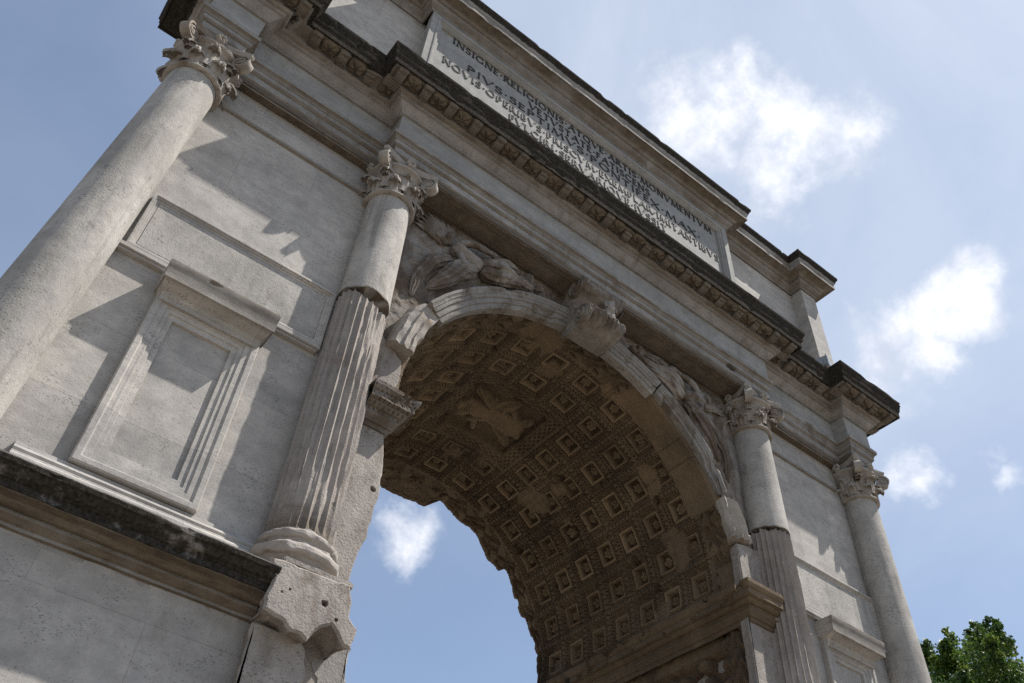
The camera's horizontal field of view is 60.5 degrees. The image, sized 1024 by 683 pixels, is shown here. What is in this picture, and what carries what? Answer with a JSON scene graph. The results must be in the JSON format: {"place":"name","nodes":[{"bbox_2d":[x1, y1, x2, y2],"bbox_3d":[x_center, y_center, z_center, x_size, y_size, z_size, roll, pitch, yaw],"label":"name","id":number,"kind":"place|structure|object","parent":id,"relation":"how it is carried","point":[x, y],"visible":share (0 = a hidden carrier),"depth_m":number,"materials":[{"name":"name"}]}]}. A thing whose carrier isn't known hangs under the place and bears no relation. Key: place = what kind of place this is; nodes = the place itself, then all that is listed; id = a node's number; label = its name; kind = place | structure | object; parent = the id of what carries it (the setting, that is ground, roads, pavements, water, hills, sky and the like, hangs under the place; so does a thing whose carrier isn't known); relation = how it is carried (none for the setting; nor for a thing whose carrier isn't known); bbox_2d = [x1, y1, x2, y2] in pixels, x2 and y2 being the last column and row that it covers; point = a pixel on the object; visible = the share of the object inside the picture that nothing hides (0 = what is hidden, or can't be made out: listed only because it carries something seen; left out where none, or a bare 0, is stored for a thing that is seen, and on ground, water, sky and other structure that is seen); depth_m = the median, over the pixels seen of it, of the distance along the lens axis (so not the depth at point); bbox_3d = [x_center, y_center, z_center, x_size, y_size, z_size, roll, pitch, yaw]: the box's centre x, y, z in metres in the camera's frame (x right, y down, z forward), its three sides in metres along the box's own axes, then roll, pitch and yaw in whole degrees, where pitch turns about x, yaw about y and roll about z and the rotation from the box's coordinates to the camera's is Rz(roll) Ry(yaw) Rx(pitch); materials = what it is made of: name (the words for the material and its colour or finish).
{"place":"outdoors","nodes":[
{"label":"outdoors","id":0,"kind":"place"},
{"bbox_2d":[0,0,931,682],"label":"triumphal arch","id":1,"kind":"structure","parent":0,"point":[288,288],"depth_m":11.62,"materials":[{"name":"stone"}]},
{"bbox_2d":[67,258,280,514],"bbox_3d":[-2.940,0.341,7.865,1.160,2.303,0.353,31,-52,-23],"label":"blind window","id":2,"kind":"structure","parent":1,"relation":"in","point":[186,298],"depth_m":7.96,"materials":[{"name":"stone"}]},
{"bbox_2d":[816,354,831,367],"bbox_3d":[5.762,0.483,16.185,0.242,0.372,0.356,-23,-52,24],"label":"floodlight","id":3,"kind":"object","parent":1,"relation":"on","point":[824,361],"visible":0.23,"depth_m":16.11,"materials":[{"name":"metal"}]},
{"bbox_2d":[813,614,885,682],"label":"blind window","id":4,"kind":"structure","parent":1,"relation":"in","point":[841,643],"depth_m":12.16,"materials":[{"name":"stone"}]},
{"bbox_2d":[0,0,1023,682],"label":"sky","id":5,"kind":"structure","parent":0,"point":[881,142],"materials":[{"name":"blue"}]},
{"bbox_2d":[918,626,1008,681],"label":"tree","id":6,"kind":"object","parent":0,"point":[927,649],"visible":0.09,"depth_m":30.23,"materials":[{"name":"green plant"}]},
{"bbox_2d":[928,615,1023,682],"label":"tree","id":7,"kind":"object","parent":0,"point":[992,649],"visible":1,"depth_m":24.23,"materials":[{"name":"green plant"}]},
{"bbox_2d":[954,642,1018,682],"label":"tree","id":8,"kind":"object","parent":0,"point":[962,675],"visible":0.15,"depth_m":27.30,"materials":[{"name":"green plant"}]}
]}

